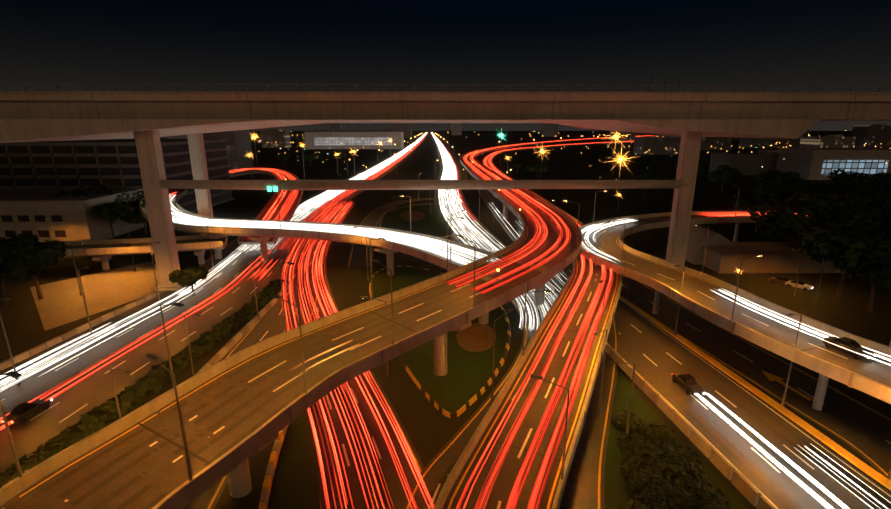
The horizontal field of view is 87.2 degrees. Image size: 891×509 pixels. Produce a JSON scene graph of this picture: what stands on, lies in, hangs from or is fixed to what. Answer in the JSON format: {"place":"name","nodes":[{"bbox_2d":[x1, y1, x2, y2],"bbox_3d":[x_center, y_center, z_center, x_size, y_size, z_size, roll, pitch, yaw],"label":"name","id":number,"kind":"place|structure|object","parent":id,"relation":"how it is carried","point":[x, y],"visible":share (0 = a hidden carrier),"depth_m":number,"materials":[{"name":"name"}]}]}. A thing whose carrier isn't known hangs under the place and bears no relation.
{"place":"outdoors","nodes":[
{"label":"outdoors","id":0,"kind":"place"},
{"bbox_2d":[168,266,208,294],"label":"tree","id":1,"kind":"object","parent":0,"point":[188,277],"visible":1,"depth_m":85.76,"materials":[{"name":"green plant"}]},
{"bbox_2d":[0,134,425,472],"bbox_3d":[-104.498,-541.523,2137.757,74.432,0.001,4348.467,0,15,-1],"label":"road","id":2,"kind":"structure","parent":0,"point":[21,447],"depth_m":67.05,"materials":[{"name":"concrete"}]},
{"bbox_2d":[1,398,51,423],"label":"car","id":3,"kind":"object","parent":2,"relation":"on","point":[23,412],"visible":0.94,"depth_m":50.25,"materials":[{"name":"paint"}]},
{"bbox_2d":[0,293,155,369],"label":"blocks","id":4,"kind":"structure","parent":2,"relation":"on","point":[46,345],"depth_m":70.53,"materials":[{"name":"concrete"}]},
{"bbox_2d":[0,175,382,477],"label":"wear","id":5,"kind":"object","parent":2,"relation":"on","point":[5,464],"visible":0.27,"depth_m":66.13,"materials":[{"name":"concrete"}]},
{"bbox_2d":[1,155,406,422],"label":"lane markings","id":6,"kind":"object","parent":2,"relation":"on","point":[150,331],"visible":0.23,"depth_m":70.93,"materials":[{"name":"white paint"}]},
{"bbox_2d":[203,130,252,175],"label":"building","id":7,"kind":"structure","parent":0,"point":[238,144],"depth_m":309.69,"materials":[{"name":"grey"}]},
{"bbox_2d":[184,256,325,508],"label":"road","id":8,"kind":"structure","parent":0,"point":[196,503],"depth_m":76.85,"materials":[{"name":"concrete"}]},
{"bbox_2d":[183,257,320,508],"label":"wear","id":9,"kind":"object","parent":8,"relation":"on","point":[207,497],"visible":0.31,"depth_m":77.24,"materials":[{"name":"concrete"}]},
{"bbox_2d":[260,129,290,147],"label":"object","id":10,"kind":"structure","parent":0,"point":[276,138],"depth_m":785.55,"materials":[{"name":"grey"}]},
{"bbox_2d":[0,136,652,508],"bbox_3d":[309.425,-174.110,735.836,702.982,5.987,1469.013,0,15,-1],"label":"deck","id":11,"kind":"structure","parent":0,"point":[167,477],"depth_m":40.05,"materials":[{"name":"asphalt"}]},
{"bbox_2d":[0,371,22,476],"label":"lamp","id":12,"kind":"object","parent":11,"relation":"on","point":[13,374],"visible":1,"depth_m":30.00,"materials":[{"name":"metal"}]},
{"bbox_2d":[146,354,192,480],"bbox_3d":[-17.472,10.379,29.725,2.898,8.040,0.320,10,18,32],"label":"lamp","id":13,"kind":"object","parent":11,"relation":"on","point":[152,357],"visible":1,"depth_m":29.06,"materials":[{"name":"metal"}]},
{"bbox_2d":[160,302,183,388],"bbox_3d":[-21.805,7.619,38.094,2.896,8.040,0.320,7,17,26],"label":"lamp","id":14,"kind":"object","parent":11,"relation":"on","point":[165,335],"visible":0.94,"depth_m":38.39,"materials":[{"name":"metal"}]},
{"bbox_2d":[271,294,306,392],"bbox_3d":[-12.670,7.316,38.087,2.896,8.040,0.320,8,17,27],"label":"lamp","id":15,"kind":"object","parent":11,"relation":"on","point":[303,364],"visible":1,"depth_m":37.40,"materials":[{"name":"metal"}]},
{"bbox_2d":[2,154,578,508],"bbox_3d":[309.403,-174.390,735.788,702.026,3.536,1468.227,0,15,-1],"label":"parapet","id":16,"kind":"structure","parent":11,"relation":"on","point":[250,359],"depth_m":43.09,"materials":[{"name":"yellow paint"}]},
{"bbox_2d":[23,167,581,472],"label":"pilasters","id":17,"kind":"object","parent":11,"relation":"on","point":[290,407],"visible":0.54,"depth_m":44.72,"materials":[{"name":"concrete"}]},
{"bbox_2d":[41,159,574,508],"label":"road","id":18,"kind":"structure","parent":11,"relation":"on","point":[130,500],"depth_m":40.47,"materials":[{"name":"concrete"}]},
{"bbox_2d":[65,152,558,501],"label":"lane markings","id":19,"kind":"object","parent":11,"relation":"on","point":[175,460],"visible":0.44,"depth_m":47.72,"materials":[{"name":"white paint"}]},
{"bbox_2d":[137,190,565,464],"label":"joints","id":20,"kind":"object","parent":11,"relation":"on","point":[180,447],"visible":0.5,"depth_m":35.44,"materials":[{"name":"black paint"}]},
{"bbox_2d":[278,203,423,508],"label":"road","id":21,"kind":"structure","parent":0,"point":[355,490],"depth_m":46.71,"materials":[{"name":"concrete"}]},
{"bbox_2d":[282,203,421,508],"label":"edge marking","id":22,"kind":"object","parent":21,"relation":"on","point":[416,461],"visible":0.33,"depth_m":51.73,"materials":[{"name":"yellow paint"}]},
{"bbox_2d":[295,203,417,508],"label":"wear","id":23,"kind":"object","parent":21,"relation":"on","point":[396,482],"visible":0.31,"depth_m":46.26,"materials":[{"name":"concrete"}]},
{"bbox_2d":[314,137,391,144],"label":"building windows","id":24,"kind":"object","parent":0,"point":[347,140],"visible":1,"depth_m":726.07,"materials":[{"name":"grey"}]},
{"bbox_2d":[304,132,403,148],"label":"building","id":25,"kind":"structure","parent":0,"point":[397,139],"depth_m":725.80,"materials":[{"name":"grey"}]},
{"bbox_2d":[314,129,393,131],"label":"building roof","id":26,"kind":"structure","parent":25,"relation":"on","point":[354,130],"depth_m":727.39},
{"bbox_2d":[346,198,446,266],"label":"road","id":27,"kind":"structure","parent":0,"point":[359,254],"depth_m":126.54,"materials":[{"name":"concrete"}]},
{"bbox_2d":[394,123,411,137],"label":"building","id":28,"kind":"structure","parent":0,"point":[405,129],"depth_m":1635.24,"materials":[{"name":"grey"}]},
{"bbox_2d":[0,132,806,508],"bbox_3d":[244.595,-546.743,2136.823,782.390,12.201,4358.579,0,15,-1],"label":"light trails","id":29,"kind":"object","parent":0,"point":[330,214],"visible":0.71,"depth_m":57.25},
{"bbox_2d":[381,204,452,236],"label":"island","id":30,"kind":"structure","parent":0,"point":[433,222],"depth_m":157.85,"materials":[{"name":"green plant"}]},
{"bbox_2d":[372,266,506,411],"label":"island","id":31,"kind":"structure","parent":0,"point":[461,382],"depth_m":63.31,"materials":[{"name":"green plant"}]},
{"bbox_2d":[456,323,495,351],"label":"island dirt","id":32,"kind":"structure","parent":31,"relation":"on","point":[475,337],"depth_m":69.90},
{"bbox_2d":[0,131,890,508],"bbox_3d":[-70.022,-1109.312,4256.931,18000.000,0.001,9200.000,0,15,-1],"label":"ground","id":33,"kind":"structure","parent":0,"point":[430,429],"depth_m":127.06,"materials":[{"name":"plant"}]},
{"bbox_2d":[0,243,33,306],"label":"tree","id":34,"kind":"object","parent":33,"relation":"on","point":[6,254],"visible":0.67,"depth_m":80.56,"materials":[{"name":"green plant"}]},
{"bbox_2d":[0,233,39,282],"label":"tree","id":35,"kind":"object","parent":33,"relation":"on","point":[30,239],"visible":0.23,"depth_m":95.31,"materials":[{"name":"green plant"}]},
{"bbox_2d":[4,239,66,299],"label":"tree","id":36,"kind":"object","parent":33,"relation":"on","point":[41,255],"visible":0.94,"depth_m":82.84,"materials":[{"name":"green plant"}]},
{"bbox_2d":[0,191,146,241],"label":"building","id":37,"kind":"structure","parent":33,"relation":"on","point":[81,221],"depth_m":125.72,"materials":[{"name":"concrete"}]},
{"bbox_2d":[1,215,65,236],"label":"annex windows","id":38,"kind":"structure","parent":37,"relation":"in","point":[38,218],"depth_m":125.22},
{"bbox_2d":[0,189,142,202],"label":"building roof","id":39,"kind":"structure","parent":37,"relation":"on","point":[27,196],"depth_m":131.29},
{"bbox_2d":[54,183,129,203],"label":"tree","id":40,"kind":"object","parent":33,"relation":"on","point":[104,190],"visible":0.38,"depth_m":137.06,"materials":[{"name":"green plant"}]},
{"bbox_2d":[30,261,162,330],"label":"lot","id":41,"kind":"structure","parent":33,"relation":"on","point":[60,303],"depth_m":89.50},
{"bbox_2d":[91,200,134,238],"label":"tree","id":42,"kind":"object","parent":33,"relation":"on","point":[112,211],"visible":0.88,"depth_m":129.58,"materials":[{"name":"green plant"}]},
{"bbox_2d":[0,139,233,212],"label":"car park building","id":43,"kind":"structure","parent":33,"relation":"on","point":[79,164],"depth_m":156.30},
{"bbox_2d":[123,203,147,233],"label":"tree","id":44,"kind":"object","parent":33,"relation":"on","point":[138,217],"visible":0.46,"depth_m":135.62,"materials":[{"name":"green plant"}]},
{"bbox_2d":[0,279,286,487],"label":"hedge","id":45,"kind":"object","parent":33,"relation":"on","point":[130,396],"visible":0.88,"depth_m":54.62,"materials":[{"name":"green plant"}]},
{"bbox_2d":[92,250,204,270],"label":"columns","id":46,"kind":"structure","parent":33,"relation":"on","point":[104,260],"depth_m":103.83,"materials":[{"name":"concrete"}]},
{"bbox_2d":[59,235,226,257],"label":"deck","id":47,"kind":"structure","parent":46,"relation":"on","point":[111,247],"depth_m":104.27,"materials":[{"name":"concrete"}]},
{"bbox_2d":[134,131,182,290],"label":"column","id":48,"kind":"structure","parent":33,"relation":"on","point":[152,167],"depth_m":87.43,"materials":[{"name":"concrete"}]},
{"bbox_2d":[0,119,820,142],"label":"overpass","id":49,"kind":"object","parent":48,"relation":"on","point":[26,130],"depth_m":81.19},
{"bbox_2d":[0,101,890,120],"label":"viaduct girder","id":50,"kind":"object","parent":49,"relation":"on","point":[858,111],"visible":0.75,"depth_m":80.86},
{"bbox_2d":[0,94,890,101],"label":"parapet","id":51,"kind":"structure","parent":50,"relation":"on","point":[459,97],"depth_m":79.47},
{"bbox_2d":[0,91,890,94],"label":"guardrail","id":52,"kind":"object","parent":51,"relation":"on","point":[296,92],"visible":1,"depth_m":78.99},
{"bbox_2d":[0,84,890,118],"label":"viaduct railing","id":53,"kind":"object","parent":52,"relation":"on","point":[532,88],"visible":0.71,"depth_m":79.53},
{"bbox_2d":[159,180,687,189],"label":"tie beam","id":54,"kind":"structure","parent":48,"relation":"attached to","point":[403,184],"depth_m":86.98,"materials":[{"name":"concrete"}]},
{"bbox_2d":[187,133,212,234],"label":"column","id":55,"kind":"structure","parent":33,"relation":"on","point":[197,155],"depth_m":121.98,"materials":[{"name":"concrete"}]},
{"bbox_2d":[197,282,289,372],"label":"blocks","id":56,"kind":"object","parent":33,"relation":"on","point":[230,344],"visible":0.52,"depth_m":69.90,"materials":[{"name":"concrete"}]},
{"bbox_2d":[259,424,288,508],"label":"curb","id":57,"kind":"structure","parent":33,"relation":"on","point":[270,472],"depth_m":41.90,"materials":[{"name":"concrete"}]},
{"bbox_2d":[272,407,319,508],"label":"verge","id":58,"kind":"structure","parent":33,"relation":"on","point":[297,484],"depth_m":42.69,"materials":[{"name":"green plant"}]},
{"bbox_2d":[202,234,488,323],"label":"columns","id":59,"kind":"structure","parent":33,"relation":"on","point":[264,256],"depth_m":106.78,"materials":[{"name":"concrete"}]},
{"bbox_2d":[140,168,552,289],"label":"deck","id":60,"kind":"structure","parent":33,"relation":"on","point":[432,258],"depth_m":104.15,"materials":[{"name":"concrete"}]},
{"bbox_2d":[170,170,509,284],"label":"ramp","id":61,"kind":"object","parent":60,"relation":"on","point":[326,228],"visible":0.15,"depth_m":110.73,"materials":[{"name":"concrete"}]},
{"bbox_2d":[227,195,544,497],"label":"columns","id":62,"kind":"structure","parent":33,"relation":"on","point":[239,481],"depth_m":55.16,"materials":[{"name":"concrete"}]},
{"bbox_2d":[369,266,510,417],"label":"island kerb","id":63,"kind":"structure","parent":33,"relation":"on","point":[473,399],"depth_m":57.69,"materials":[{"name":"yellow paint"}]},
{"bbox_2d":[553,290,775,508],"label":"wall","id":64,"kind":"structure","parent":33,"relation":"on","point":[750,492],"depth_m":46.14,"materials":[{"name":"concrete"}]},
{"bbox_2d":[610,410,731,508],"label":"bushes","id":65,"kind":"object","parent":33,"relation":"on","point":[653,477],"visible":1,"depth_m":40.48,"materials":[{"name":"green plant"}]},
{"bbox_2d":[666,131,702,265],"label":"column","id":66,"kind":"structure","parent":33,"relation":"on","point":[688,160],"depth_m":88.65,"materials":[{"name":"concrete"}]},
{"bbox_2d":[685,223,736,264],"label":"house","id":67,"kind":"structure","parent":33,"relation":"on","point":[697,238],"depth_m":108.08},
{"bbox_2d":[706,164,741,191],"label":"tree","id":68,"kind":"object","parent":33,"relation":"on","point":[723,171],"visible":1,"depth_m":227.05,"materials":[{"name":"green plant"}]},
{"bbox_2d":[653,223,828,410],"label":"columns","id":69,"kind":"structure","parent":33,"relation":"on","point":[820,391],"depth_m":51.88,"materials":[{"name":"concrete"}]},
{"bbox_2d":[579,210,890,403],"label":"deck","id":70,"kind":"structure","parent":69,"relation":"on","point":[871,385],"depth_m":61.95,"materials":[{"name":"asphalt"}]},
{"bbox_2d":[582,215,890,381],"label":"ramp","id":71,"kind":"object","parent":70,"relation":"on","point":[746,320],"visible":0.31,"depth_m":65.00,"materials":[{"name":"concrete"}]},
{"bbox_2d":[822,336,875,359],"bbox_3d":[43.287,9.878,50.280,1.820,1.420,4.420,-6,16,-20],"label":"car","id":72,"kind":"object","parent":70,"relation":"on","point":[850,344],"visible":0.94,"depth_m":49.83,"materials":[{"name":"paint"}]},
{"bbox_2d":[619,295,890,489],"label":"barrier","id":73,"kind":"object","parent":33,"relation":"on","point":[851,458],"visible":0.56,"depth_m":52.10,"materials":[{"name":"yellow concrete"}]},
{"bbox_2d":[731,198,783,231],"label":"tree","id":74,"kind":"object","parent":33,"relation":"on","point":[748,204],"visible":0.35,"depth_m":140.31,"materials":[{"name":"green plant"}]},
{"bbox_2d":[701,249,843,272],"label":"building","id":75,"kind":"structure","parent":33,"relation":"on","point":[758,264],"depth_m":101.37,"materials":[{"name":"concrete"}]},
{"bbox_2d":[702,242,843,255],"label":"shed roof","id":76,"kind":"structure","parent":75,"relation":"attached to","point":[762,248],"depth_m":103.68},
{"bbox_2d":[753,169,801,186],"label":"tree","id":77,"kind":"object","parent":33,"relation":"on","point":[778,176],"visible":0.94,"depth_m":206.30,"materials":[{"name":"green plant"}]},
{"bbox_2d":[753,181,803,199],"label":"tree","id":78,"kind":"object","parent":33,"relation":"on","point":[773,186],"visible":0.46,"depth_m":159.54,"materials":[{"name":"green plant"}]},
{"bbox_2d":[747,202,848,246],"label":"tree","id":79,"kind":"object","parent":33,"relation":"on","point":[788,220],"visible":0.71,"depth_m":104.14,"materials":[{"name":"green plant"}]},
{"bbox_2d":[784,190,872,217],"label":"tree","id":80,"kind":"object","parent":33,"relation":"on","point":[836,204],"visible":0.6,"depth_m":114.56,"materials":[{"name":"green plant"}]},
{"bbox_2d":[775,148,890,179],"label":"building","id":81,"kind":"structure","parent":33,"relation":"on","point":[806,163],"depth_m":287.79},
{"bbox_2d":[821,160,888,174],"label":"lit windows","id":82,"kind":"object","parent":81,"relation":"on","point":[870,167],"visible":0.79,"depth_m":286.12,"materials":[{"name":"blue"}]},
{"bbox_2d":[797,223,890,301],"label":"tree","id":83,"kind":"object","parent":33,"relation":"on","point":[820,246],"visible":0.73,"depth_m":80.33,"materials":[{"name":"green plant"}]},
{"bbox_2d":[827,169,869,184],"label":"tree","id":84,"kind":"object","parent":33,"relation":"on","point":[843,175],"visible":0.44,"depth_m":205.80,"materials":[{"name":"green plant"}]},
{"bbox_2d":[812,209,890,278],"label":"tree","id":85,"kind":"object","parent":33,"relation":"on","point":[864,222],"visible":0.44,"depth_m":94.82,"materials":[{"name":"green plant"}]},
{"bbox_2d":[830,236,890,311],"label":"tree","id":86,"kind":"object","parent":33,"relation":"on","point":[871,265],"visible":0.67,"depth_m":76.53,"materials":[{"name":"green plant"}]},
{"bbox_2d":[858,171,890,187],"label":"tree","id":87,"kind":"object","parent":33,"relation":"on","point":[883,178],"visible":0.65,"depth_m":189.43,"materials":[{"name":"green plant"}]},
{"bbox_2d":[0,132,890,508],"bbox_3d":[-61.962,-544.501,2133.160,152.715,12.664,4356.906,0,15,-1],"label":"light trails","id":88,"kind":"object","parent":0,"point":[330,194],"visible":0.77,"depth_m":91.19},
{"bbox_2d":[402,133,555,508],"bbox_3d":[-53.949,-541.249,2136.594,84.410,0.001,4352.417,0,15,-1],"label":"road","id":89,"kind":"structure","parent":0,"point":[445,462],"depth_m":55.11,"materials":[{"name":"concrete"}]},
{"bbox_2d":[406,142,526,508],"bbox_3d":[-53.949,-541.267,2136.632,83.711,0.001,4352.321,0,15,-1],"label":"edge marking","id":90,"kind":"object","parent":89,"relation":"on","point":[437,458],"visible":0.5,"depth_m":51.06,"materials":[{"name":"white paint"}]},
{"bbox_2d":[405,175,553,508],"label":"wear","id":91,"kind":"object","parent":89,"relation":"on","point":[442,480],"visible":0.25,"depth_m":50.53,"materials":[{"name":"concrete"}]},
{"bbox_2d":[433,141,633,508],"bbox_3d":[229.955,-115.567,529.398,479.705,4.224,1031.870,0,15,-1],"label":"deck","id":92,"kind":"structure","parent":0,"point":[454,478],"depth_m":44.21,"materials":[{"name":"asphalt"}]},
{"bbox_2d":[447,258,617,508],"bbox_3d":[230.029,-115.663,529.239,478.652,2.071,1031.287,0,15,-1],"label":"edge marking","id":93,"kind":"object","parent":92,"relation":"on","point":[473,459],"visible":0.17,"depth_m":44.80,"materials":[{"name":"yellow paint"}]},
{"bbox_2d":[465,165,612,508],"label":"road","id":94,"kind":"structure","parent":92,"relation":"on","point":[505,465],"depth_m":43.96,"materials":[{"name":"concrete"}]},
{"bbox_2d":[488,165,596,508],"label":"lane markings","id":95,"kind":"object","parent":92,"relation":"on","point":[521,451],"visible":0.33,"depth_m":46.60,"materials":[{"name":"white paint"}]},
{"bbox_2d":[530,374,569,479],"bbox_3d":[7.516,12.802,34.621,2.894,8.040,0.320,7,16,23],"label":"lamp","id":96,"kind":"object","parent":92,"relation":"on","point":[565,433],"visible":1,"depth_m":33.95,"materials":[{"name":"metal"}]},
{"bbox_2d":[541,124,557,136],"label":"building","id":97,"kind":"structure","parent":0,"point":[549,130],"depth_m":1944.41,"materials":[{"name":"grey"}]},
{"bbox_2d":[563,313,618,508],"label":"road","id":98,"kind":"structure","parent":0,"point":[570,499],"depth_m":45.45,"materials":[{"name":"asphalt"}]},
{"bbox_2d":[559,351,605,508],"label":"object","id":99,"kind":"object","parent":98,"relation":"on","point":[581,487],"visible":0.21,"depth_m":46.02,"materials":[{"name":"concrete"}]},
{"bbox_2d":[598,318,616,508],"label":"edge marking","id":100,"kind":"object","parent":98,"relation":"on","point":[600,460],"visible":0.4,"depth_m":48.46,"materials":[{"name":"yellow paint"}]},
{"bbox_2d":[633,137,680,153],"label":"building","id":101,"kind":"structure","parent":0,"point":[654,145],"depth_m":577.34,"materials":[{"name":"grey"}]},
{"bbox_2d":[605,370,748,508],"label":"grass","id":102,"kind":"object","parent":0,"point":[617,493],"visible":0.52,"depth_m":44.24,"materials":[{"name":"green plant"}]},
{"bbox_2d":[470,175,890,508],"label":"road","id":103,"kind":"structure","parent":0,"point":[786,496],"depth_m":49.66,"materials":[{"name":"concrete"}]},
{"bbox_2d":[485,190,813,472],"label":"lane markings","id":104,"kind":"object","parent":103,"relation":"on","point":[770,464],"visible":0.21,"depth_m":52.88,"materials":[{"name":"white paint"}]},
{"bbox_2d":[470,174,890,508],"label":"edge marking","id":105,"kind":"object","parent":103,"relation":"on","point":[772,503],"visible":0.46,"depth_m":48.10,"materials":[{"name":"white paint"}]},
{"bbox_2d":[472,176,890,508],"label":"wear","id":106,"kind":"object","parent":103,"relation":"on","point":[763,466],"visible":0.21,"depth_m":49.83,"materials":[{"name":"concrete"}]},
{"bbox_2d":[672,373,704,394],"bbox_3d":[29.174,15.436,56.273,1.820,1.420,4.420,-2,15,-7],"label":"car","id":107,"kind":"object","parent":103,"relation":"on","point":[689,384],"visible":0.98,"depth_m":55.63,"materials":[{"name":"paint"}]},
{"bbox_2d":[700,136,731,149],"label":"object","id":108,"kind":"structure","parent":0,"point":[712,143],"depth_m":689.87,"materials":[{"name":"grey"}]},
{"bbox_2d":[571,262,890,480],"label":"road","id":109,"kind":"structure","parent":0,"point":[874,433],"depth_m":58.37,"materials":[{"name":"asphalt"}]},
{"bbox_2d":[571,262,890,478],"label":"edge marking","id":110,"kind":"object","parent":109,"relation":"on","point":[780,398],"visible":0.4,"depth_m":56.11,"materials":[{"name":"yellow paint"}]},
{"bbox_2d":[620,275,890,467],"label":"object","id":111,"kind":"object","parent":109,"relation":"on","point":[879,456],"visible":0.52,"depth_m":59.30,"materials":[{"name":"concrete"}]},
{"bbox_2d":[709,152,777,174],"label":"building","id":112,"kind":"structure","parent":0,"point":[748,163],"depth_m":316.26,"materials":[{"name":"grey"}]},
{"bbox_2d":[739,130,808,147],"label":"building","id":113,"kind":"structure","parent":0,"point":[763,142],"depth_m":794.75,"materials":[{"name":"grey"}]},
{"bbox_2d":[799,136,855,147],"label":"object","id":114,"kind":"structure","parent":0,"point":[823,142],"depth_m":522.27,"materials":[{"name":"grey"}]},
{"bbox_2d":[851,125,890,147],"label":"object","id":115,"kind":"structure","parent":0,"point":[872,136],"depth_m":696.56,"materials":[{"name":"grey"}]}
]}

